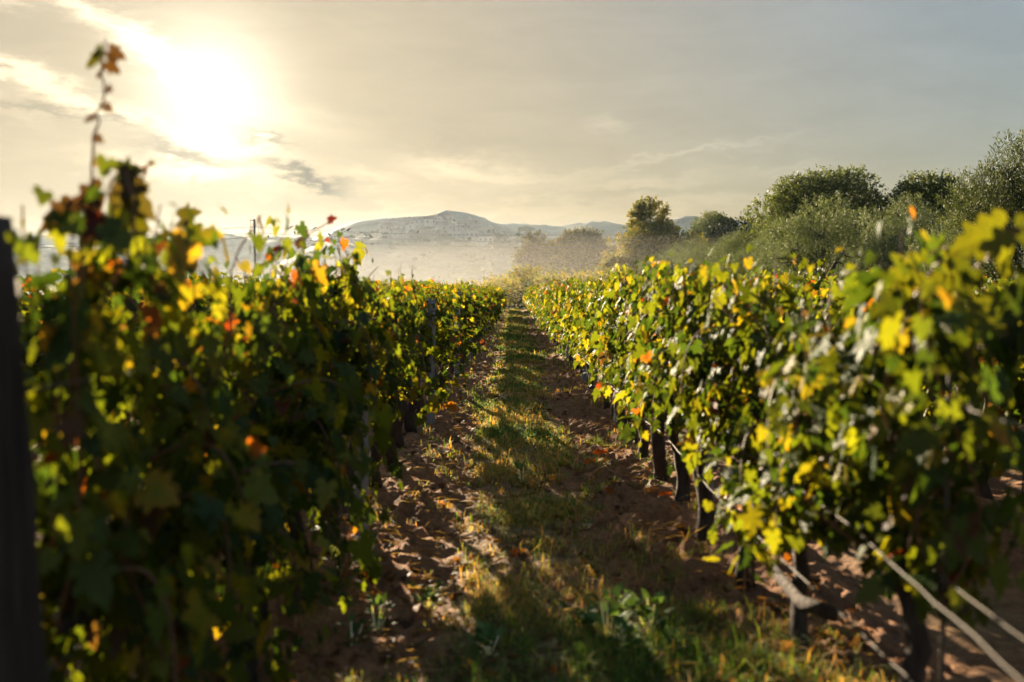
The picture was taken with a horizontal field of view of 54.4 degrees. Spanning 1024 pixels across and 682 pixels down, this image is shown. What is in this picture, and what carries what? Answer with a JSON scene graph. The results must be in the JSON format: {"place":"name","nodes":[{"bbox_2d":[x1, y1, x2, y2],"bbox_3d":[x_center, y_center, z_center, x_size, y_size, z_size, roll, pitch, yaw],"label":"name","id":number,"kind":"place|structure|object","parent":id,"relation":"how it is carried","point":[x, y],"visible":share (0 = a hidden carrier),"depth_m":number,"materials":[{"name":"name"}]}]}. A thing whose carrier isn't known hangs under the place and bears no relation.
{"place":"outdoors","nodes":[
{"label":"outdoors","id":0,"kind":"place"},
{"bbox_2d":[14,233,317,283],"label":"hill","id":1,"kind":"structure","parent":0,"point":[46,264],"depth_m":563.87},
{"bbox_2d":[33,234,316,247],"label":"hill","id":2,"kind":"structure","parent":0,"point":[44,240],"depth_m":863.16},
{"bbox_2d":[25,310,419,392],"bbox_3d":[-0.885,-1.712,36.938,0.039,0.028,70.050,0,3,0],"label":"trellis wire","id":3,"kind":"object","parent":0,"point":[66,383],"visible":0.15,"depth_m":2.24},
{"bbox_2d":[312,216,418,240],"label":"hill","id":4,"kind":"structure","parent":0,"point":[364,226],"depth_m":735.96,"materials":[{"name":"grey"}]},
{"bbox_2d":[257,226,591,284],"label":"hill","id":5,"kind":"structure","parent":0,"point":[438,260],"depth_m":511.97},
{"bbox_2d":[296,225,555,283],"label":"woods","id":6,"kind":"object","parent":5,"relation":"on","point":[474,255],"visible":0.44,"depth_m":523.33,"materials":[{"name":"plant"}]},
{"bbox_2d":[452,225,464,239],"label":"village house","id":7,"kind":"structure","parent":5,"relation":"on","point":[458,232],"depth_m":556.24,"materials":[{"name":"stone"}]},
{"bbox_2d":[464,227,479,241],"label":"village house","id":8,"kind":"structure","parent":5,"relation":"on","point":[472,232],"depth_m":559.21,"materials":[{"name":"paint"}]},
{"bbox_2d":[477,233,493,247],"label":"village house","id":9,"kind":"structure","parent":5,"relation":"on","point":[485,237],"depth_m":550.43,"materials":[{"name":"paint"}]},
{"bbox_2d":[256,227,684,235],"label":"power line","id":10,"kind":"object","parent":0,"point":[452,234],"visible":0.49,"depth_m":126.74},
{"bbox_2d":[0,0,1023,238],"label":"sky","id":11,"kind":"structure","parent":0,"point":[532,112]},
{"bbox_2d":[435,210,591,267],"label":"hill","id":12,"kind":"structure","parent":0,"point":[485,222],"depth_m":909.52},
{"bbox_2d":[32,304,1023,681],"bbox_3d":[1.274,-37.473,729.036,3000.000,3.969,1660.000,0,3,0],"label":"ground","id":13,"kind":"structure","parent":0,"point":[838,584],"depth_m":5.23,"materials":[{"name":"soil"}]},
{"bbox_2d":[0,216,48,681],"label":"trellis post","id":14,"kind":"object","parent":13,"relation":"on","point":[23,657],"visible":0.97,"depth_m":1.94,"materials":[{"name":"brown wood"}]},
{"bbox_2d":[48,451,323,673],"bbox_3d":[-0.957,-1.073,36.971,0.039,0.032,70.050,0,3,0],"label":"trellis wire","id":15,"kind":"object","parent":14,"relation":"attached to","point":[68,655],"visible":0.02,"depth_m":2.35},
{"bbox_2d":[18,268,104,428],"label":"grape vine","id":16,"kind":"object","parent":13,"relation":"on","point":[37,365],"visible":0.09,"depth_m":6.07,"materials":[{"name":"green plant"}]},
{"bbox_2d":[20,266,144,480],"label":"grape vine","id":17,"kind":"object","parent":13,"relation":"on","point":[131,304],"visible":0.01,"depth_m":7.12,"materials":[{"name":"green plant"}]},
{"bbox_2d":[75,273,146,424],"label":"grape vine","id":18,"kind":"object","parent":13,"relation":"on","point":[126,412],"visible":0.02,"depth_m":7.92,"materials":[{"name":"green plant"}]},
{"bbox_2d":[5,39,377,681],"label":"grape vine","id":19,"kind":"object","parent":13,"relation":"on","point":[128,568],"visible":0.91,"depth_m":2.44,"materials":[{"name":"green plant"}]},
{"bbox_2d":[168,272,244,352],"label":"grape vine","id":20,"kind":"object","parent":13,"relation":"on","point":[202,309],"visible":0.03,"depth_m":9.68,"materials":[{"name":"green plant"}]},
{"bbox_2d":[200,273,272,380],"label":"grape vine","id":21,"kind":"object","parent":13,"relation":"on","point":[246,302],"visible":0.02,"depth_m":10.57,"materials":[{"name":"green plant"}]},
{"bbox_2d":[81,202,395,681],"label":"grape vine","id":22,"kind":"object","parent":13,"relation":"on","point":[267,411],"visible":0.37,"depth_m":3.67,"materials":[{"name":"green plant"}]},
{"bbox_2d":[206,214,395,598],"bbox_3d":[-1.037,0.372,4.542,0.928,1.865,1.465,0,3,0],"label":"grape vine","id":23,"kind":"object","parent":13,"relation":"on","point":[307,290],"visible":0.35,"depth_m":4.45,"materials":[{"name":"green plant"}]},
{"bbox_2d":[233,230,418,554],"bbox_3d":[-0.988,0.328,5.416,0.971,1.873,1.477,0,3,0],"label":"grape vine","id":24,"kind":"object","parent":13,"relation":"on","point":[354,294],"visible":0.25,"depth_m":5.27,"materials":[{"name":"green plant"}]},
{"bbox_2d":[319,502,356,592],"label":"tall weed","id":25,"kind":"object","parent":13,"relation":"on","point":[335,571],"visible":0.38,"depth_m":4.69,"materials":[{"name":"green plant"}]},
{"bbox_2d":[337,611,376,646],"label":"weed","id":26,"kind":"object","parent":13,"relation":"on","point":[354,626],"visible":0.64,"depth_m":4.21,"materials":[{"name":"green plant"}]},
{"bbox_2d":[354,313,368,537],"bbox_3d":[-0.874,0.544,5.787,0.102,1.460,0.095,0,3,0],"label":"trellis post","id":27,"kind":"object","parent":13,"relation":"on","point":[365,481],"visible":0.12,"depth_m":5.77,"materials":[{"name":"wood"}]},
{"bbox_2d":[341,253,401,513],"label":"grape vine","id":28,"kind":"object","parent":13,"relation":"on","point":[349,471],"visible":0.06,"depth_m":6.44,"materials":[{"name":"green plant"}]},
{"bbox_2d":[363,592,396,633],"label":"weed","id":29,"kind":"object","parent":13,"relation":"on","point":[379,599],"visible":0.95,"depth_m":4.47,"materials":[{"name":"green plant"}]},
{"bbox_2d":[321,274,456,487],"bbox_3d":[-0.971,0.332,7.303,1.162,1.662,1.189,0,3,-1],"label":"grape vine","id":30,"kind":"object","parent":13,"relation":"on","point":[428,387],"visible":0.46,"depth_m":7.14,"materials":[{"name":"green plant"}]},
{"bbox_2d":[374,270,421,464],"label":"grape vine","id":31,"kind":"object","parent":13,"relation":"on","point":[390,454],"visible":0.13,"depth_m":8.08,"materials":[{"name":"green plant"}]},
{"bbox_2d":[375,268,423,448],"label":"grape vine","id":32,"kind":"object","parent":13,"relation":"on","point":[399,441],"visible":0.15,"depth_m":9.01,"materials":[{"name":"green plant"}]},
{"bbox_2d":[385,267,436,432],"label":"grape vine","id":33,"kind":"object","parent":13,"relation":"on","point":[409,421],"visible":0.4,"depth_m":9.91,"materials":[{"name":"green plant"}]},
{"bbox_2d":[405,578,448,610],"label":"weed","id":34,"kind":"object","parent":13,"relation":"on","point":[429,594],"visible":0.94,"depth_m":4.72,"materials":[{"name":"green plant"}]},
{"bbox_2d":[405,275,452,412],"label":"grape vine","id":35,"kind":"object","parent":13,"relation":"on","point":[448,291],"visible":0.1,"depth_m":11.94,"materials":[{"name":"green plant"}]},
{"bbox_2d":[427,298,435,423],"bbox_3d":[-0.866,0.273,10.680,0.102,1.461,0.095,0,3,0],"label":"trellis post","id":36,"kind":"object","parent":13,"relation":"on","point":[431,416],"visible":0.41,"depth_m":10.64,"materials":[{"name":"wood"}]},
{"bbox_2d":[390,276,476,419],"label":"grape vine","id":37,"kind":"object","parent":13,"relation":"on","point":[445,332],"visible":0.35,"depth_m":10.74,"materials":[{"name":"green plant"}]},
{"bbox_2d":[416,279,485,395],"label":"grape vine","id":38,"kind":"object","parent":13,"relation":"on","point":[448,343],"visible":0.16,"depth_m":12.65,"materials":[{"name":"green plant"}]},
{"bbox_2d":[439,280,488,339],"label":"grape vine","id":39,"kind":"object","parent":13,"relation":"on","point":[479,312],"visible":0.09,"depth_m":18.13,"materials":[{"name":"green plant"}]},
{"bbox_2d":[441,281,489,352],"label":"grape vine","id":40,"kind":"object","parent":13,"relation":"on","point":[477,337],"visible":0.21,"depth_m":17.43,"materials":[{"name":"green plant"}]},
{"bbox_2d":[461,284,492,356],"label":"grape vine","id":41,"kind":"object","parent":13,"relation":"on","point":[483,299],"visible":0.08,"depth_m":21.00,"materials":[{"name":"green plant"}]},
{"bbox_2d":[464,283,496,326],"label":"grape vine","id":42,"kind":"object","parent":13,"relation":"on","point":[495,302],"visible":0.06,"depth_m":25.42,"materials":[{"name":"green plant"}]},
{"bbox_2d":[464,620,513,656],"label":"weed","id":43,"kind":"object","parent":13,"relation":"on","point":[481,632],"visible":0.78,"depth_m":4.11,"materials":[{"name":"green plant"}]},
{"bbox_2d":[18,274,1006,307],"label":"vineyard vines","id":44,"kind":"object","parent":13,"relation":"on","point":[21,278],"visible":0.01,"depth_m":24.87,"materials":[{"name":"green plant"}]},
{"bbox_2d":[485,274,542,307],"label":"shrub","id":45,"kind":"object","parent":13,"relation":"on","point":[518,292],"visible":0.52,"depth_m":79.37,"materials":[{"name":"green plant"}]},
{"bbox_2d":[510,461,533,483],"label":"weed","id":46,"kind":"object","parent":13,"relation":"on","point":[518,465],"visible":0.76,"depth_m":7.61,"materials":[{"name":"green plant"}]},
{"bbox_2d":[506,263,543,306],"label":"shrub","id":47,"kind":"object","parent":13,"relation":"on","point":[527,274],"visible":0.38,"depth_m":83.67,"materials":[{"name":"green plant"}]},
{"bbox_2d":[510,229,563,279],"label":"open tree","id":48,"kind":"object","parent":13,"relation":"on","point":[544,254],"visible":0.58,"depth_m":143.78,"materials":[{"name":"green plant"}]},
{"bbox_2d":[199,313,900,681],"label":"leaf litter","id":49,"kind":"object","parent":13,"relation":"on","point":[821,635],"visible":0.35,"depth_m":4.93,"materials":[{"name":"brown plant"}]},
{"bbox_2d":[540,283,567,349],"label":"grape vine","id":50,"kind":"object","parent":13,"relation":"on","point":[544,302],"visible":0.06,"depth_m":22.39,"materials":[{"name":"green plant"}]},
{"bbox_2d":[534,267,598,282],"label":"shrub","id":51,"kind":"object","parent":13,"relation":"on","point":[579,274],"visible":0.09,"depth_m":91.26,"materials":[{"name":"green plant"}]},
{"bbox_2d":[548,279,589,368],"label":"grape vine","id":52,"kind":"object","parent":13,"relation":"on","point":[557,301],"visible":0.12,"depth_m":17.82,"materials":[{"name":"green plant"}]},
{"bbox_2d":[547,274,592,362],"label":"grape vine","id":53,"kind":"object","parent":13,"relation":"on","point":[560,292],"visible":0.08,"depth_m":18.55,"materials":[{"name":"green plant"}]},
{"bbox_2d":[557,280,593,382],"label":"grape vine","id":54,"kind":"object","parent":13,"relation":"on","point":[568,327],"visible":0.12,"depth_m":14.93,"materials":[{"name":"green plant"}]},
{"bbox_2d":[558,599,599,626],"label":"weed","id":55,"kind":"object","parent":13,"relation":"on","point":[577,613],"visible":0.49,"depth_m":4.40,"materials":[{"name":"green plant"}]},
{"bbox_2d":[260,307,899,681],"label":"grass","id":56,"kind":"structure","parent":13,"relation":"on","point":[517,340],"depth_m":4.83,"materials":[{"name":"plant"}]},
{"bbox_2d":[557,280,602,388],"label":"grape vine","id":57,"kind":"object","parent":13,"relation":"on","point":[592,386],"visible":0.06,"depth_m":14.14,"materials":[{"name":"green plant"}]},
{"bbox_2d":[542,225,619,279],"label":"tree","id":58,"kind":"object","parent":13,"relation":"on","point":[593,241],"visible":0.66,"depth_m":148.07,"materials":[{"name":"green plant"}]},
{"bbox_2d":[563,271,621,397],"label":"grape vine","id":59,"kind":"object","parent":13,"relation":"on","point":[576,304],"visible":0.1,"depth_m":13.36,"materials":[{"name":"green plant"}]},
{"bbox_2d":[570,268,622,409],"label":"grape vine","id":60,"kind":"object","parent":13,"relation":"on","point":[606,404],"visible":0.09,"depth_m":12.13,"materials":[{"name":"green plant"}]},
{"bbox_2d":[572,277,624,416],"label":"grape vine","id":61,"kind":"object","parent":13,"relation":"on","point":[581,364],"visible":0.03,"depth_m":11.37,"materials":[{"name":"green plant"}]},
{"bbox_2d":[575,267,638,428],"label":"grape vine","id":62,"kind":"object","parent":13,"relation":"on","point":[586,342],"visible":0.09,"depth_m":10.24,"materials":[{"name":"green plant"}]},
{"bbox_2d":[581,581,639,642],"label":"weed","id":63,"kind":"object","parent":13,"relation":"on","point":[614,609],"visible":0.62,"depth_m":4.24,"materials":[{"name":"green plant"}]},
{"bbox_2d":[594,245,644,275],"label":"broad tree","id":64,"kind":"object","parent":13,"relation":"on","point":[632,258],"visible":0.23,"depth_m":96.33,"materials":[{"name":"green plant"}]},
{"bbox_2d":[580,272,669,442],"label":"grape vine","id":65,"kind":"object","parent":13,"relation":"on","point":[612,318],"visible":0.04,"depth_m":9.54,"materials":[{"name":"green plant"}]},
{"bbox_2d":[606,615,644,654],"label":"weed","id":66,"kind":"object","parent":13,"relation":"on","point":[621,620],"visible":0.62,"depth_m":4.10,"materials":[{"name":"green plant"}]},
{"bbox_2d":[606,588,657,622],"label":"weed","id":67,"kind":"object","parent":13,"relation":"on","point":[629,603],"visible":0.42,"depth_m":4.52,"materials":[{"name":"green plant"}]},
{"bbox_2d":[576,262,690,457],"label":"grape vine","id":68,"kind":"object","parent":13,"relation":"on","point":[610,348],"visible":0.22,"depth_m":8.46,"materials":[{"name":"green plant"}]},
{"bbox_2d":[627,587,675,635],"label":"weed","id":69,"kind":"object","parent":13,"relation":"on","point":[651,613],"visible":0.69,"depth_m":4.28,"materials":[{"name":"green plant"}]},
{"bbox_2d":[591,255,712,480],"bbox_3d":[1.177,0.258,7.556,0.908,1.804,1.376,-1,3,-17],"label":"grape vine","id":70,"kind":"object","parent":13,"relation":"on","point":[660,464],"visible":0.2,"depth_m":7.55,"materials":[{"name":"green plant"}]},
{"bbox_2d":[623,195,681,254],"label":"tall tree","id":71,"kind":"object","parent":13,"relation":"on","point":[639,214],"visible":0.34,"depth_m":101.69,"materials":[{"name":"green plant"}]},
{"bbox_2d":[634,254,670,280],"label":"olive tree","id":72,"kind":"object","parent":13,"relation":"on","point":[649,262],"visible":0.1,"depth_m":79.68,"materials":[{"name":"green plant"}]},
{"bbox_2d":[592,218,721,273],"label":"broad tree","id":73,"kind":"object","parent":13,"relation":"on","point":[639,241],"visible":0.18,"depth_m":98.46,"materials":[{"name":"green plant"}]},
{"bbox_2d":[659,245,700,278],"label":"olive tree","id":74,"kind":"object","parent":13,"relation":"on","point":[678,260],"visible":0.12,"depth_m":81.50,"materials":[{"name":"green plant"}]},
{"bbox_2d":[607,259,759,504],"bbox_3d":[1.131,0.325,6.603,1.116,1.729,1.062,3,4,42],"label":"grape vine","id":75,"kind":"object","parent":13,"relation":"on","point":[683,490],"visible":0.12,"depth_m":6.58,"materials":[{"name":"green plant"}]},
{"bbox_2d":[651,234,728,271],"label":"olive tree","id":76,"kind":"object","parent":13,"relation":"on","point":[683,248],"visible":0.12,"depth_m":87.30,"materials":[{"name":"green plant"}]},
{"bbox_2d":[613,244,780,541],"bbox_3d":[1.116,0.337,5.771,1.011,1.767,1.288,0,3,0],"label":"grape vine","id":77,"kind":"object","parent":13,"relation":"on","point":[684,297],"visible":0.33,"depth_m":5.75,"materials":[{"name":"green plant"}]},
{"bbox_2d":[670,241,725,277],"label":"olive tree","id":78,"kind":"object","parent":13,"relation":"on","point":[700,256],"visible":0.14,"depth_m":73.62,"materials":[{"name":"green plant"}]},
{"bbox_2d":[698,303,715,516],"bbox_3d":[1.136,0.509,5.782,0.102,1.460,0.095,0,3,0],"label":"trellis post","id":79,"kind":"object","parent":13,"relation":"on","point":[707,455],"visible":0.15,"depth_m":5.76,"materials":[{"name":"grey wood"}]},
{"bbox_2d":[687,210,742,252],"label":"oak tree","id":80,"kind":"object","parent":13,"relation":"on","point":[706,216],"visible":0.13,"depth_m":113.17,"materials":[{"name":"green plant"}]},
{"bbox_2d":[682,210,767,258],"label":"tree","id":81,"kind":"object","parent":13,"relation":"on","point":[716,228],"visible":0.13,"depth_m":110.05,"materials":[{"name":"green plant"}]},
{"bbox_2d":[654,249,807,589],"bbox_3d":[1.152,0.420,4.783,0.941,1.726,1.463,0,3,0],"label":"grape vine","id":82,"kind":"object","parent":13,"relation":"on","point":[743,388],"visible":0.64,"depth_m":4.61,"materials":[{"name":"green plant"}]},
{"bbox_2d":[700,228,761,275],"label":"olive tree","id":83,"kind":"object","parent":13,"relation":"on","point":[728,244],"visible":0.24,"depth_m":65.12,"materials":[{"name":"green plant"}]},
{"bbox_2d":[717,238,793,278],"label":"olive tree","id":84,"kind":"object","parent":13,"relation":"on","point":[737,258],"visible":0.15,"depth_m":59.71,"materials":[{"name":"green plant"}]},
{"bbox_2d":[743,234,794,280],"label":"olive tree","id":85,"kind":"object","parent":13,"relation":"on","point":[767,268],"visible":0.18,"depth_m":54.96,"materials":[{"name":"green plant"}]},
{"bbox_2d":[739,263,827,328],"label":"grape vine","id":86,"kind":"object","parent":13,"relation":"on","point":[800,267],"visible":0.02,"depth_m":12.59,"materials":[{"name":"green plant"}]},
{"bbox_2d":[760,258,838,328],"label":"grape vine","id":87,"kind":"object","parent":13,"relation":"on","point":[819,262],"visible":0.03,"depth_m":11.47,"materials":[{"name":"green plant"}]},
{"bbox_2d":[769,267,843,347],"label":"grape vine","id":88,"kind":"object","parent":13,"relation":"on","point":[816,284],"visible":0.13,"depth_m":10.44,"materials":[{"name":"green plant"}]},
{"bbox_2d":[725,163,897,279],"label":"oak tree","id":89,"kind":"object","parent":13,"relation":"on","point":[787,194],"visible":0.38,"depth_m":64.51,"materials":[{"name":"green plant"}]},
{"bbox_2d":[748,190,885,282],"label":"olive tree","id":90,"kind":"object","parent":13,"relation":"on","point":[814,236],"visible":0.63,"depth_m":43.46,"materials":[{"name":"green plant"}]},
{"bbox_2d":[702,283,936,656],"bbox_3d":[1.124,0.552,3.800,0.813,1.540,1.386,0,3,0],"label":"grape vine","id":91,"kind":"object","parent":13,"relation":"on","point":[803,605],"visible":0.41,"depth_m":3.69,"materials":[{"name":"green plant"}]},
{"bbox_2d":[797,268,889,387],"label":"grape vine","id":92,"kind":"object","parent":13,"relation":"on","point":[842,299],"visible":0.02,"depth_m":9.67,"materials":[{"name":"green plant"}]},
{"bbox_2d":[701,207,1023,681],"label":"grape vine","id":93,"kind":"object","parent":13,"relation":"on","point":[909,352],"visible":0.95,"depth_m":2.70,"materials":[{"name":"green plant"}]},
{"bbox_2d":[827,283,923,416],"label":"grape vine","id":94,"kind":"object","parent":13,"relation":"on","point":[839,306],"visible":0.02,"depth_m":8.90,"materials":[{"name":"green plant"}]},
{"bbox_2d":[833,191,934,277],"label":"olive tree","id":95,"kind":"object","parent":13,"relation":"on","point":[894,209],"visible":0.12,"depth_m":51.34,"materials":[{"name":"green plant"}]},
{"bbox_2d":[850,215,928,276],"bbox_3d":[15.053,-2.581,38.993,3.776,4.849,4.778,1,3,21],"label":"olive tree","id":96,"kind":"object","parent":13,"relation":"on","point":[887,247],"visible":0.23,"depth_m":38.43,"materials":[{"name":"green plant"}]},
{"bbox_2d":[881,203,953,271],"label":"olive tree","id":97,"kind":"object","parent":13,"relation":"on","point":[924,217],"visible":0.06,"depth_m":49.14,"materials":[{"name":"green plant"}]},
{"bbox_2d":[870,292,977,452],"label":"grape vine","id":98,"kind":"object","parent":13,"relation":"on","point":[924,390],"visible":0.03,"depth_m":7.67,"materials":[{"name":"green plant"}]},
{"bbox_2d":[862,168,992,262],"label":"oak tree","id":99,"kind":"object","parent":13,"relation":"on","point":[915,187],"visible":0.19,"depth_m":60.66,"materials":[{"name":"green plant"}]},
{"bbox_2d":[939,326,953,681],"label":"cane stake","id":100,"kind":"object","parent":13,"relation":"on","point":[942,645],"visible":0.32,"depth_m":2.61,"materials":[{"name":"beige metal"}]},
{"bbox_2d":[904,215,994,273],"bbox_3d":[14.668,-2.046,32.821,3.416,4.366,4.203,0,3,-6],"label":"olive tree","id":101,"kind":"object","parent":13,"relation":"on","point":[918,245],"visible":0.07,"depth_m":33.22,"materials":[{"name":"green plant"}]},
{"bbox_2d":[920,269,1022,499],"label":"grape vine","id":102,"kind":"object","parent":13,"relation":"on","point":[984,490],"depth_m":6.91,"materials":[{"name":"green plant"}]},
{"bbox_2d":[920,129,1023,283],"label":"olive tree","id":103,"kind":"object","parent":13,"relation":"on","point":[1009,198],"visible":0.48,"depth_m":25.57,"materials":[{"name":"green plant"}]},
{"bbox_2d":[953,280,1023,435],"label":"grape vine","id":104,"kind":"object","parent":13,"relation":"on","point":[1017,409],"visible":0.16,"depth_m":6.07,"materials":[{"name":"green plant"}]},
{"bbox_3d":[0.973,0.565,1.491,0.147,1.720,0.149,0,3,0],"label":"trellis post","id":105,"kind":"object","parent":13,"relation":"on","visible":0},
{"bbox_2d":[562,337,911,681],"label":"drip tube","id":106,"kind":"object","parent":105,"relation":"attached to","point":[858,630],"visible":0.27,"depth_m":3.22,"materials":[{"name":"plastic"}]},
{"bbox_2d":[846,506,1023,639],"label":"trellis wire","id":107,"kind":"object","parent":105,"relation":"attached to","point":[985,610],"visible":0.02,"depth_m":2.31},
{"bbox_2d":[502,216,1023,280],"bbox_3d":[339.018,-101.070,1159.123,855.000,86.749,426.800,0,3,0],"label":"hill","id":108,"kind":"structure","parent":0,"point":[610,229],"depth_m":1110.26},
{"bbox_2d":[622,367,1023,681],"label":"trellis wire","id":109,"kind":"object","parent":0,"point":[972,633],"visible":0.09,"depth_m":2.23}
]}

